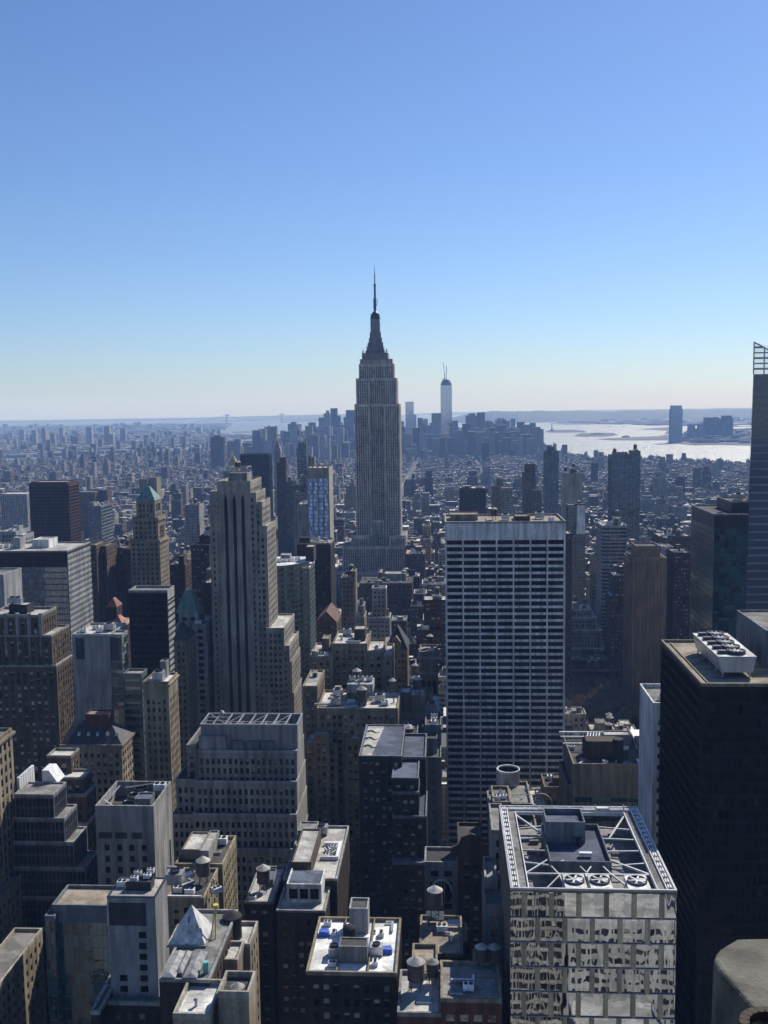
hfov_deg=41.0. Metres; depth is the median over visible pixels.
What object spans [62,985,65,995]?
window
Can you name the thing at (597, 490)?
city block building
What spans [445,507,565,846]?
office tower
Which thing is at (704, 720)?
window
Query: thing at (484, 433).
skyscraper
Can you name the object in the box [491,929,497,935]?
window
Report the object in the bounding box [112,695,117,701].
window
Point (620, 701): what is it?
bare tree
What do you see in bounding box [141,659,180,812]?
office tower
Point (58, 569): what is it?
window
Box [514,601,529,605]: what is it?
window
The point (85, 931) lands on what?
window
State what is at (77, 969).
window
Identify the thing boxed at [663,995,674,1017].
window
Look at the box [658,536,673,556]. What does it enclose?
office tower
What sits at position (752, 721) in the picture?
window
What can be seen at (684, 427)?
channel water
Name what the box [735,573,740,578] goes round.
window
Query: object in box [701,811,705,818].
window
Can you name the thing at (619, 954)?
window
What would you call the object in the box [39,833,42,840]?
window
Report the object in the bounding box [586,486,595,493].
city block building
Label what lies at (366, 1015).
window
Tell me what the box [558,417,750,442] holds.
bank building mass
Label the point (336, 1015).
window
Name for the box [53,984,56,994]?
window
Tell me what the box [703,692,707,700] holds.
window
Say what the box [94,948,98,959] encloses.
window
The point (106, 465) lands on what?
city block building
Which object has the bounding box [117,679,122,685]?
window
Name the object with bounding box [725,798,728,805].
window
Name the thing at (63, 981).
window
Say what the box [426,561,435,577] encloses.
city block building
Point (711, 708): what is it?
window
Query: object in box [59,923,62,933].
window
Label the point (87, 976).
window
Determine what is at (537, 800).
city block building
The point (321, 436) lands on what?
window
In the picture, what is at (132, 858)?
window
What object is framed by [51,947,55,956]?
window
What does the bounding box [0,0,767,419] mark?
sky
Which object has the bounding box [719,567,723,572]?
window
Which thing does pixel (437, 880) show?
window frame
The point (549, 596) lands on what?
window
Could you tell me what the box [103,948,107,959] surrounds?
window
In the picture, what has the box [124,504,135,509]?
city block building
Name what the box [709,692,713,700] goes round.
window
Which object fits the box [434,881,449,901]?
arched window
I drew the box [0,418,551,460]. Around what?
distant city skyline
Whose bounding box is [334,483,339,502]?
city block building
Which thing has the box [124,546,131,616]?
office tower
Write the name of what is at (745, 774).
window
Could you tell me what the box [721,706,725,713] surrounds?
window
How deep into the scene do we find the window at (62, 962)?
307.73 m
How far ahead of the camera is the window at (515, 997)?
242.48 m
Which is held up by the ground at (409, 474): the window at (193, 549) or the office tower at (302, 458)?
the office tower at (302, 458)
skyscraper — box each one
[268,426,277,457]
[281,422,296,433]
[304,426,330,435]
[307,447,312,455]
[308,422,317,431]
[319,410,330,425]
[320,435,330,461]
[330,408,340,433]
[331,444,337,464]
[335,265,410,608]
[340,425,354,441]
[344,410,354,424]
[401,431,432,450]
[405,402,415,432]
[418,418,422,430]
[431,413,440,437]
[440,363,451,433]
[440,431,485,437]
[452,421,457,429]
[466,413,480,430]
[477,412,484,427]
[482,442,488,461]
[488,423,513,436]
[669,405,682,442]
[687,424,694,438]
[695,424,703,437]
[703,417,711,435]
[711,417,718,435]
[717,416,732,436]
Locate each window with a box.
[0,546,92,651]
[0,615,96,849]
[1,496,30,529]
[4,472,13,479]
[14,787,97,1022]
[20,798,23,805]
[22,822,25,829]
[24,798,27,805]
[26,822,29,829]
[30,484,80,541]
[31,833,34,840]
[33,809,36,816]
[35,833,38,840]
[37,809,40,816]
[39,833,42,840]
[44,846,47,853]
[46,921,49,931]
[46,934,50,944]
[47,822,50,829]
[47,947,50,956]
[47,959,51,969]
[48,846,51,853]
[48,972,51,981]
[49,918,109,1023]
[49,984,52,993]
[50,922,53,931]
[51,822,54,829]
[51,934,54,944]
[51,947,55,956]
[52,959,55,969]
[52,972,56,981]
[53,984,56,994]
[56,833,59,840]
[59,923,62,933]
[59,935,63,946]
[60,833,63,840]
[60,947,64,958]
[60,960,64,971]
[61,846,64,853]
[61,972,65,983]
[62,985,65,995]
[62,997,66,1007]
[63,923,67,933]
[63,1009,66,1020]
[64,935,68,946]
[64,948,68,958]
[65,846,68,853]
[65,960,69,971]
[65,972,70,983]
[66,985,70,995]
[67,997,71,1008]
[67,1009,71,1020]
[68,923,72,933]
[69,935,73,946]
[69,948,73,958]
[70,857,73,864]
[70,960,74,971]
[70,972,74,983]
[71,985,75,995]
[71,997,76,1008]
[72,1009,76,1020]
[73,923,77,934]
[73,935,78,946]
[74,948,78,958]
[75,960,79,971]
[75,972,79,983]
[76,985,80,995]
[76,997,80,1008]
[77,872,80,879]
[77,1009,81,1020]
[78,923,82,934]
[78,935,82,946]
[79,491,111,538]
[79,948,83,959]
[79,960,84,971]
[80,973,84,983]
[81,985,85,996]
[81,997,85,1008]
[82,1009,86,1020]
[83,923,87,934]
[83,935,87,946]
[84,948,88,959]
[84,960,88,971]
[85,973,89,983]
[85,985,90,996]
[86,997,90,1008]
[87,1010,90,1020]
[88,505,112,544]
[88,923,92,934]
[88,936,92,946]
[89,948,93,959]
[89,960,93,971]
[90,973,94,983]
[90,985,94,996]
[91,997,94,1008]
[92,923,96,934]
[93,936,97,946]
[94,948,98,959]
[94,960,98,971]
[95,973,99,984]
[95,985,99,996]
[97,546,117,620]
[97,923,101,934]
[98,936,102,946]
[98,948,102,959]
[99,961,103,971]
[99,973,104,984]
[102,923,106,934]
[103,936,107,947]
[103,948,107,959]
[104,961,108,971]
[104,973,108,981]
[105,844,109,849]
[111,662,116,669]
[111,670,116,677]
[112,679,116,685]
[112,687,117,693]
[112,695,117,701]
[113,703,117,709]
[114,711,118,717]
[115,1013,119,1019]
[117,654,121,661]
[117,662,121,669]
[117,671,122,677]
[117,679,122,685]
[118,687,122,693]
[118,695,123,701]
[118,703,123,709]
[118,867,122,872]
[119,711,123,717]
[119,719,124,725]
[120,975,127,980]
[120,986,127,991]
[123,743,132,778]
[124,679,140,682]
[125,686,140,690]
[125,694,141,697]
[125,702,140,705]
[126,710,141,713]
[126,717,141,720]
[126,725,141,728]
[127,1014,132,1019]
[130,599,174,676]
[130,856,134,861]
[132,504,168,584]
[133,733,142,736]
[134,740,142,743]
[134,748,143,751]
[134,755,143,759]
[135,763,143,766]
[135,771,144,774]
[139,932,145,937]
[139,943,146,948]
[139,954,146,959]
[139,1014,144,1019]
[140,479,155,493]
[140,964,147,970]
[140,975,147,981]
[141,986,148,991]
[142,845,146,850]
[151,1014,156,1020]
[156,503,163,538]
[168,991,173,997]
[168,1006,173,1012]
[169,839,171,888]
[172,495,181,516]
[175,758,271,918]
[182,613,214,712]
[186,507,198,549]
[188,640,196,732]
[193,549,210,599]
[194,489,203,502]
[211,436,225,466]
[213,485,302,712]
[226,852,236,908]
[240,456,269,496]
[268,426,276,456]
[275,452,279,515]
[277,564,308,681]
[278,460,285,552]
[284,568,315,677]
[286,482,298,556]
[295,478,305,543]
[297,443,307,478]
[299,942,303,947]
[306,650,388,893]
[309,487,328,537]
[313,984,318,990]
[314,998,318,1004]
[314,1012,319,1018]
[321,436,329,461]
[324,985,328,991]
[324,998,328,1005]
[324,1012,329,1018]
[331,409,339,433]
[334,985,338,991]
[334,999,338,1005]
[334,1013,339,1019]
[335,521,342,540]
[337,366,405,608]
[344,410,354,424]
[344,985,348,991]
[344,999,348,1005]
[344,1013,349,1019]
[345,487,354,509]
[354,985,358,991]
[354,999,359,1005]
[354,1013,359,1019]
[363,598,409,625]
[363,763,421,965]
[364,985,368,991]
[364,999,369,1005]
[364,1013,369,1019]
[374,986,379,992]
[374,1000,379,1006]
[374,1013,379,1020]
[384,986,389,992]
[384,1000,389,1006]
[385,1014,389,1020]
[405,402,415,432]
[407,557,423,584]
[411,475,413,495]
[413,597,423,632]
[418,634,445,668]
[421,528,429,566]
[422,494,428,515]
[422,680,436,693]
[425,472,431,494]
[430,871,437,875]
[431,414,439,436]
[434,536,441,563]
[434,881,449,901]
[441,385,451,433]
[444,871,451,876]
[444,903,451,908]
[445,488,453,500]
[446,1014,454,1021]
[447,540,461,544]
[447,547,461,550]
[447,554,461,557]
[447,561,461,564]
[447,568,461,571]
[447,574,461,578]
[447,581,461,584]
[447,588,461,591]
[447,595,461,598]
[447,602,462,605]
[447,608,462,611]
[447,615,462,618]
[447,622,462,625]
[447,629,462,632]
[447,635,462,638]
[448,622,562,846]
[448,642,462,645]
[460,1015,467,1021]
[464,540,478,544]
[464,547,478,550]
[464,554,478,557]
[464,561,478,564]
[464,568,478,571]
[464,574,478,578]
[464,581,478,584]
[464,588,478,591]
[464,595,478,598]
[464,602,478,605]
[464,608,478,611]
[464,615,478,618]
[464,622,478,625]
[464,629,478,632]
[464,635,478,638]
[464,874,468,879]
[464,906,468,911]
[473,874,477,879]
[474,906,478,911]
[474,1015,481,1022]
[478,413,484,427]
[480,540,495,543]
[481,547,495,550]
[481,554,495,557]
[481,561,495,564]
[481,568,495,571]
[481,574,495,578]
[481,581,495,584]
[481,588,495,591]
[481,595,495,598]
[481,601,495,605]
[481,608,495,611]
[481,615,495,618]
[481,622,495,625]
[481,629,495,632]
[481,635,495,638]
[488,1015,495,1022]
[491,916,497,922]
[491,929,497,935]
[493,481,499,512]
[497,540,512,543]
[497,547,512,550]
[497,554,512,557]
[497,561,512,564]
[497,567,512,571]
[497,574,512,577]
[497,581,512,584]
[497,588,512,591]
[497,595,512,598]
[497,601,512,605]
[497,608,512,611]
[497,615,512,618]
[498,622,512,625]
[498,628,512,632]
[498,635,512,638]
[503,490,511,513]
[510,892,521,915]
[510,918,534,940]
[510,943,521,965]
[510,967,534,989]
[510,992,520,1014]
[510,1016,674,1023]
[514,540,529,543]
[514,547,529,550]
[514,554,529,557]
[514,561,529,564]
[514,567,529,571]
[514,574,529,577]
[514,581,529,584]
[514,588,529,591]
[514,595,529,598]
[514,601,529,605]
[514,608,529,611]
[514,615,529,618]
[514,622,529,625]
[514,628,529,632]
[524,466,539,513]
[526,892,548,915]
[526,943,548,965]
[526,992,548,1014]
[531,540,546,543]
[531,547,546,550]
[531,554,546,557]
[531,560,546,564]
[531,567,546,571]
[531,574,546,577]
[531,581,545,584]
[531,588,545,591]
[531,595,545,598]
[531,601,545,605]
[531,608,545,611]
[531,615,545,618]
[531,622,545,625]
[540,918,562,941]
[540,968,561,990]
[546,448,557,512]
[548,540,563,543]
[548,547,563,550]
[548,554,563,557]
[548,560,562,564]
[548,567,562,570]
[548,574,562,577]
[548,581,562,584]
[548,588,562,591]
[548,595,562,598]
[548,601,562,605]
[548,608,562,611]
[548,615,562,618]
[553,993,575,1015]
[554,893,576,916]
[554,943,575,966]
[566,506,584,602]
[567,919,589,941]
[567,968,589,991]
[568,583,569,698]
[572,613,604,653]
[573,662,604,667]
[574,797,591,801]
[581,893,603,916]
[581,944,603,966]
[581,993,602,1015]
[586,560,595,614]
[592,467,595,482]
[592,797,609,801]
[595,919,617,942]
[595,969,616,991]
[596,525,630,643]
[605,570,623,681]
[608,456,639,541]
[608,994,630,1016]
[609,894,631,917]
[609,944,630,967]
[610,798,627,801]
[622,969,644,992]
[623,919,644,942]
[629,798,637,801]
[634,610,660,691]
[635,994,657,1017]
[636,945,658,967]
[637,894,659,917]
[638,825,675,1011]
[640,497,653,513]
[650,920,675,943]
[650,970,674,992]
[652,473,660,490]
[654,533,689,550]
[659,458,665,471]
[659,475,666,498]
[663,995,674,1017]
[664,894,676,918]
[664,945,675,967]
[666,553,688,639]
[667,670,767,1022]
[669,406,682,441]
[672,508,685,520]
[690,519,742,639]
[693,469,700,487]
[701,798,705,805]
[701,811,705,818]
[702,468,710,483]
[702,745,706,753]
[702,759,706,766]
[702,772,705,779]
[702,785,705,792]
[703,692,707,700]
[703,706,707,713]
[703,719,707,726]
[703,732,706,740]
[704,418,710,435]
[707,785,711,792]
[707,798,711,805]
[707,811,711,818]
[708,745,712,753]
[708,759,712,766]
[708,772,711,779]
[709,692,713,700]
[709,706,713,713]
[709,719,712,726]
[709,732,712,740]
[711,418,718,434]
[713,586,718,591]
[713,605,717,610]
[713,624,717,629]
[713,785,717,792]
[713,798,717,805]
[713,811,716,818]
[714,535,719,540]
[714,541,719,546]
[714,554,718,559]
[714,567,718,572]
[714,573,718,578]
[714,732,718,740]
[714,745,718,753]
[714,759,717,766]
[714,772,717,779]
[715,692,719,700]
[715,706,719,713]
[715,719,718,726]
[717,419,731,436]
[718,605,723,610]
[718,624,722,629]
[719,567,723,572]
[719,573,723,578]
[719,586,723,591]
[719,785,723,792]
[719,798,723,805]
[720,535,724,540]
[720,541,724,546]
[720,554,724,559]
[720,732,724,740]
[720,745,724,753]
[720,759,723,766]
[720,772,723,779]
[721,692,725,700]
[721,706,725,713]
[721,719,724,726]
[724,586,728,591]
[724,592,728,597]
[724,605,728,610]
[725,535,730,540]
[725,541,729,546]
[725,554,729,559]
[725,567,729,572]
[725,573,729,578]
[725,772,729,779]
[725,785,729,792]
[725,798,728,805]
[726,528,730,533]
[726,732,730,740]
[726,745,730,753]
[726,759,729,766]
[727,692,731,700]
[727,706,730,713]
[727,719,730,727]
[729,605,733,610]
[730,554,735,559]
[730,567,734,572]
[730,573,734,578]
[730,586,734,591]
[730,592,734,597]
[731,528,735,533]
[731,535,735,540]
[731,541,735,546]
[731,772,735,779]
[731,785,735,792]
[731,798,734,806]
[732,719,736,727]
[732,732,736,740]
[732,746,735,753]
[732,759,735,766]
[733,692,737,700]
[733,706,736,713]
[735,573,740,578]
[735,586,739,591]
[735,592,739,597]
[736,528,741,533]
[736,541,740,546]
[736,554,740,559]
[736,567,740,572]
[737,759,741,766]
[737,772,741,779]
[737,785,740,793]
[738,719,742,727]
[738,732,742,740]
[738,746,741,753]
[739,692,743,700]
[739,706,742,713]
[743,759,747,766]
[743,772,747,779]
[743,785,746,793]
[744,719,748,727]
[744,732,748,740]
[744,746,747,753]
[745,692,749,700]
[745,706,748,713]
[749,759,753,766]
[749,772,753,779]
[749,785,752,793]
[750,719,754,727]
[750,732,754,740]
[750,746,753,753]
[751,692,755,700]
[751,706,754,713]
[755,759,759,766]
[755,772,758,780]
[756,706,760,713]
[756,719,760,727]
[756,732,759,740]
[756,746,759,753]
[757,692,760,700]
[761,746,765,753]
[761,759,765,766]
[761,772,764,780]
[762,706,766,713]
[762,719,766,727]
[762,732,765,740]
[763,692,766,700]
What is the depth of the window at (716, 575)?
636.83 m
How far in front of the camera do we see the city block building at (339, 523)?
1924.91 m
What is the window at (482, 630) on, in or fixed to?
in the office tower at (505, 627)
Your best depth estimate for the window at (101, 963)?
307.05 m
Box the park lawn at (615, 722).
[568,689,638,729]
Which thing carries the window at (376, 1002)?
in the office tower at (354, 966)
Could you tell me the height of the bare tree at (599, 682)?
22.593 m
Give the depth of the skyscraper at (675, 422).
6778.97 m
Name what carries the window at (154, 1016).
in the office tower at (108, 1007)
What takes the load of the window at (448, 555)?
in the office tower at (505, 627)
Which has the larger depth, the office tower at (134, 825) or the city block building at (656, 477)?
the city block building at (656, 477)
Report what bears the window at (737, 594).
in the office tower at (718, 544)
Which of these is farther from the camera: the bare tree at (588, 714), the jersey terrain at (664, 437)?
the jersey terrain at (664, 437)
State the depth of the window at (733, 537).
633.88 m
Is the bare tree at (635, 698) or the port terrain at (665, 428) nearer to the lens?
the bare tree at (635, 698)
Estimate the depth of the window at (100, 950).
306.68 m
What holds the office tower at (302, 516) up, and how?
on the ground at (409, 474)
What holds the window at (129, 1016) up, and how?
in the office tower at (108, 1007)
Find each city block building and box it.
[1,482,9,487]
[3,470,13,483]
[14,458,20,467]
[14,473,20,480]
[25,474,31,481]
[40,448,44,459]
[51,469,58,479]
[61,462,66,472]
[62,447,67,458]
[69,464,74,476]
[79,454,85,468]
[81,530,84,541]
[86,476,92,490]
[88,449,93,456]
[90,462,97,478]
[93,456,98,469]
[99,477,106,484]
[102,459,110,475]
[109,447,115,461]
[113,514,118,523]
[114,469,121,474]
[114,520,126,536]
[114,535,121,542]
[115,508,126,517]
[118,485,125,489]
[119,492,130,497]
[121,499,128,504]
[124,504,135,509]
[124,509,133,514]
[124,519,132,530]
[125,473,134,484]
[126,481,131,488]
[129,492,138,501]
[132,485,138,493]
[134,455,139,463]
[136,473,143,478]
[149,459,154,467]
[150,447,156,456]
[159,447,162,461]
[161,467,169,478]
[163,495,170,503]
[164,449,169,465]
[166,530,180,537]
[169,538,175,554]
[170,483,178,499]
[171,490,183,518]
[172,515,183,531]
[174,454,179,465]
[175,449,181,460]
[175,543,190,559]
[178,522,184,551]
[181,484,188,505]
[193,485,203,502]
[194,444,200,453]
[194,453,200,463]
[203,469,208,479]
[204,487,212,492]
[285,443,288,455]
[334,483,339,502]
[334,516,344,541]
[334,527,337,541]
[335,461,342,473]
[336,543,343,557]
[338,449,340,459]
[339,467,342,475]
[343,508,355,522]
[344,478,355,510]
[345,519,355,530]
[357,597,366,624]
[367,580,390,638]
[391,613,407,636]
[391,618,410,638]
[404,479,410,496]
[404,567,419,590]
[406,449,409,464]
[406,500,410,515]
[409,530,417,536]
[409,635,415,658]
[409,663,419,685]
[410,473,415,496]
[411,585,426,634]
[412,490,420,517]
[414,514,425,534]
[416,586,445,668]
[420,520,430,566]
[421,492,429,515]
[422,568,444,594]
[423,448,427,461]
[424,470,432,496]
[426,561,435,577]
[429,504,439,514]
[429,518,438,534]
[430,513,438,520]
[431,529,442,564]
[431,549,434,563]
[434,493,443,500]
[437,565,444,577]
[438,543,444,568]
[438,666,445,724]
[441,506,449,519]
[444,452,447,469]
[444,486,454,500]
[445,477,452,482]
[446,501,457,508]
[467,470,477,485]
[481,466,490,492]
[489,784,544,825]
[512,478,519,489]
[541,774,558,805]
[562,445,566,455]
[565,706,589,735]
[582,491,588,499]
[585,530,588,547]
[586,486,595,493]
[587,712,617,735]
[588,495,597,507]
[588,526,595,538]
[590,461,597,482]
[590,511,605,525]
[593,488,602,498]
[594,450,597,458]
[598,452,603,470]
[602,491,607,509]
[616,723,633,737]
[617,720,635,729]
[640,478,644,494]
[640,495,654,513]
[640,523,645,534]
[640,532,650,541]
[642,519,648,527]
[644,466,652,476]
[648,525,655,540]
[652,471,661,495]
[653,487,658,498]
[653,515,666,529]
[655,495,667,517]
[657,512,669,530]
[659,457,665,471]
[659,472,667,498]
[666,454,672,464]
[666,493,677,516]
[666,514,679,528]
[669,472,678,478]
[669,481,675,492]
[671,486,684,502]
[671,502,686,520]
[674,476,684,492]
[683,523,689,533]
[685,487,694,492]
[693,467,700,487]
[694,498,703,503]
[697,489,705,497]
[702,466,710,487]
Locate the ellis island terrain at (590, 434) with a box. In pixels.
[574,433,616,435]
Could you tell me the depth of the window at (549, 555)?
546.71 m
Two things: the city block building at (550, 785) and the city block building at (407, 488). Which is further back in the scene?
the city block building at (407, 488)
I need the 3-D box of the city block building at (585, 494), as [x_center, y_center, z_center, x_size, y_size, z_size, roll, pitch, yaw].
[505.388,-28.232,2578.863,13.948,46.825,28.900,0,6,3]
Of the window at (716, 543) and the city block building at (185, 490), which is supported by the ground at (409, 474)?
the city block building at (185, 490)
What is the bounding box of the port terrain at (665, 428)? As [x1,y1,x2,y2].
[552,422,750,433]
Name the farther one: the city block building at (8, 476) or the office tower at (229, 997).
the city block building at (8, 476)
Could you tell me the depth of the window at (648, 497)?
2317.80 m
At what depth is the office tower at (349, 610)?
815.37 m
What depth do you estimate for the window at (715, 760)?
287.60 m
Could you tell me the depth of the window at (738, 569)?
635.74 m
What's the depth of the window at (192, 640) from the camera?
558.85 m
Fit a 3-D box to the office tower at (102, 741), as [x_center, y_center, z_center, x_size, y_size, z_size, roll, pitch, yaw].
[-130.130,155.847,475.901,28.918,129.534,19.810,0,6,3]
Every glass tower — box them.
[499,805,676,1023]
[743,342,767,609]
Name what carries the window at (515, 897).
in the glass tower at (589, 921)
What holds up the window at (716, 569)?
in the office tower at (718, 544)
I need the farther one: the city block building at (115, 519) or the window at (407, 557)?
the city block building at (115, 519)
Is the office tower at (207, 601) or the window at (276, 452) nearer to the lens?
the office tower at (207, 601)
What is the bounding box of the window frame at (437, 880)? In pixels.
[431,879,451,901]
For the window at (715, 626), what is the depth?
640.10 m
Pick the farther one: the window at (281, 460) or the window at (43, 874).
the window at (281, 460)
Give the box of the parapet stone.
[711,939,767,1023]
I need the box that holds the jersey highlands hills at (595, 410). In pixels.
[414,408,751,414]
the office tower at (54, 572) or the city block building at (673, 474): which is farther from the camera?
the city block building at (673, 474)
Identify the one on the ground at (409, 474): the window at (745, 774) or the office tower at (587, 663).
the office tower at (587, 663)
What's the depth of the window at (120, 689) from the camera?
500.46 m
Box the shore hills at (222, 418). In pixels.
[0,414,401,422]
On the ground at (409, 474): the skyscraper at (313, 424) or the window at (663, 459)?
the skyscraper at (313, 424)
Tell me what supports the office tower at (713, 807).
on the ground at (409, 474)
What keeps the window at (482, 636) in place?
in the office tower at (505, 627)
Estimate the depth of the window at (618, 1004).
241.07 m
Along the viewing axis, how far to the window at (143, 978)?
268.01 m
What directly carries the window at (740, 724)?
in the office tower at (713, 807)
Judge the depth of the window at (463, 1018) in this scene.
234.96 m
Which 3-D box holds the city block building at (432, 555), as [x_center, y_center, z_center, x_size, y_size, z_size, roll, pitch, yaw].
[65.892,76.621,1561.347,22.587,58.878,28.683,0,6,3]
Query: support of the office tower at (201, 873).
on the ground at (409, 474)
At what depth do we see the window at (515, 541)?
546.97 m
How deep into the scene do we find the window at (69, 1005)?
308.85 m
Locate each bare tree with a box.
[565,685,575,695]
[565,692,582,705]
[574,686,594,707]
[579,694,595,709]
[581,692,596,703]
[583,699,602,722]
[584,706,595,719]
[588,683,606,700]
[588,709,605,718]
[591,694,612,717]
[593,677,615,700]
[593,698,614,721]
[596,683,614,702]
[608,699,629,720]
[613,712,630,721]
[615,694,634,719]
[619,693,639,714]
[620,704,638,723]
[627,702,639,725]
[630,708,638,729]
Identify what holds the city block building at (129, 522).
on the ground at (409, 474)
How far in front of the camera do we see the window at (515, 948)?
241.24 m
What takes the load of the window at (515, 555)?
in the office tower at (505, 627)
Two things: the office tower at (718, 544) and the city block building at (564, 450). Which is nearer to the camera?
the office tower at (718, 544)
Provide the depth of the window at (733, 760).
287.32 m
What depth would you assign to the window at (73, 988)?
308.40 m
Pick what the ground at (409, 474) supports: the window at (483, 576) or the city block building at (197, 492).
the city block building at (197, 492)
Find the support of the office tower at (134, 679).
on the ground at (409, 474)
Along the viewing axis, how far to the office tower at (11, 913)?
346.87 m
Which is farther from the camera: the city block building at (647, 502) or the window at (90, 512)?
the city block building at (647, 502)
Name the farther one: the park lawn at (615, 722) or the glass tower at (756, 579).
the park lawn at (615, 722)
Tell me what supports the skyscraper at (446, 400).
on the ground at (409, 474)
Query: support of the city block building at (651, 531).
on the ground at (409, 474)
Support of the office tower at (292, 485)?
on the ground at (409, 474)
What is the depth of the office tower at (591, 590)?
1072.23 m
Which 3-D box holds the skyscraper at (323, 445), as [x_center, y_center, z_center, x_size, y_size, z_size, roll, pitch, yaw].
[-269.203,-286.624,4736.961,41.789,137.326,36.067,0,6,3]
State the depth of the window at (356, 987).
250.30 m
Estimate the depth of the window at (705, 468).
2906.81 m
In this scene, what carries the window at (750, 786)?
in the office tower at (713, 807)
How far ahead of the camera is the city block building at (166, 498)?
2554.03 m
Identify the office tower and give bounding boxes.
[0,492,30,530]
[0,524,33,541]
[0,536,93,651]
[0,568,22,607]
[0,596,97,849]
[0,728,23,943]
[0,927,46,1023]
[12,764,97,1023]
[29,480,81,541]
[44,880,113,1023]
[59,710,135,800]
[72,621,128,726]
[79,489,111,538]
[88,500,113,544]
[90,540,118,622]
[90,975,160,1023]
[95,781,173,956]
[106,597,130,667]
[107,867,168,996]
[116,534,129,616]
[122,668,146,780]
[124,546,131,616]
[128,585,175,676]
[129,486,169,587]
[139,476,161,509]
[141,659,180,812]
[159,903,237,1023]
[165,830,237,954]
[169,554,191,629]
[172,710,308,920]
[173,622,197,769]
[173,970,256,1023]
[176,589,214,728]
[184,498,204,550]
[191,525,210,605]
[203,567,211,615]
[209,460,303,733]
[209,489,216,525]
[210,435,225,468]
[222,911,260,1023]
[223,451,238,478]
[240,453,272,519]
[245,864,284,1023]
[274,433,281,515]
[276,457,287,556]
[276,821,349,1023]
[277,544,315,683]
[286,477,299,556]
[294,470,306,566]
[297,442,307,478]
[297,500,307,540]
[297,535,335,642]
[302,625,400,899]
[306,465,333,537]
[306,897,401,1023]
[308,455,315,466]
[316,602,341,642]
[341,564,357,630]
[359,569,413,627]
[359,724,427,968]
[386,624,408,689]
[397,956,440,1023]
[400,676,440,727]
[402,712,441,846]
[405,539,417,549]
[405,545,425,584]
[412,885,467,977]
[417,634,439,693]
[424,846,457,914]
[440,943,501,1023]
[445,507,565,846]
[449,822,488,960]
[459,484,485,513]
[482,803,504,1023]
[487,764,551,845]
[491,478,505,513]
[501,486,512,513]
[522,464,541,513]
[543,446,558,512]
[559,730,638,828]
[561,463,581,520]
[565,530,571,699]
[566,500,585,603]
[571,595,604,654]
[571,649,608,686]
[586,542,595,614]
[596,510,635,644]
[605,563,623,684]
[608,444,640,541]
[623,542,666,705]
[638,669,659,848]
[653,524,690,572]
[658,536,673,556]
[658,610,767,1023]
[666,544,690,639]
[689,492,747,639]
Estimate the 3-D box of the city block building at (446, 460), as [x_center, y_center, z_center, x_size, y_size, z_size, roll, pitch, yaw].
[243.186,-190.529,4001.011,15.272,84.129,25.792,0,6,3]
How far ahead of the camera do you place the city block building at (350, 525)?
2083.85 m
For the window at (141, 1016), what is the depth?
265.08 m
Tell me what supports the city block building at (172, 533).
on the ground at (409, 474)
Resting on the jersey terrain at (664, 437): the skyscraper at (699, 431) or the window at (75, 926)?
the skyscraper at (699, 431)
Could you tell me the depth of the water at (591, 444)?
8280.94 m
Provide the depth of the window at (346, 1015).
251.22 m
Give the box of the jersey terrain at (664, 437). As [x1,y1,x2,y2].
[604,435,749,444]
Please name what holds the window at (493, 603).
in the office tower at (505, 627)
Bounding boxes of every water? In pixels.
[0,414,750,462]
[683,425,750,428]
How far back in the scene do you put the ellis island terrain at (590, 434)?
8731.00 m
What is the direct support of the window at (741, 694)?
in the office tower at (713, 807)
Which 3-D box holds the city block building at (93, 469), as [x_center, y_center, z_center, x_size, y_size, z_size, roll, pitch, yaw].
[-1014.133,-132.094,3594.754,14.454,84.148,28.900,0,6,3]
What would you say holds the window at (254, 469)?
in the office tower at (260, 464)
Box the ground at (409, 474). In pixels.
[296,458,651,846]
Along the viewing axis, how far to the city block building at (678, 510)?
2076.09 m
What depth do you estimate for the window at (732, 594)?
637.45 m
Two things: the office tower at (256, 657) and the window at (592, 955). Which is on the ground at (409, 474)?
the office tower at (256, 657)
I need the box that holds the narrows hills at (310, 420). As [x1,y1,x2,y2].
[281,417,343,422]
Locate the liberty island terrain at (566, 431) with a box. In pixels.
[546,430,584,431]
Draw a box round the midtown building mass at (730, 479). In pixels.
[0,443,749,838]
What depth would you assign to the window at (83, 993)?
308.25 m
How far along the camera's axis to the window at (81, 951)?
306.97 m
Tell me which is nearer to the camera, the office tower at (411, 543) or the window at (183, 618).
the window at (183, 618)
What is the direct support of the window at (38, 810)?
in the office tower at (54, 856)
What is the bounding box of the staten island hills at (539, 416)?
[452,409,751,422]
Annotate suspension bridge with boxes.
[196,413,300,422]
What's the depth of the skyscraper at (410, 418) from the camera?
5678.38 m
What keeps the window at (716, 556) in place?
in the office tower at (718, 544)
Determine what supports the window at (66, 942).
in the office tower at (77, 943)
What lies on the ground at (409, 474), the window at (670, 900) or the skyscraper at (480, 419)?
the skyscraper at (480, 419)
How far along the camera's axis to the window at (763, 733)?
286.06 m

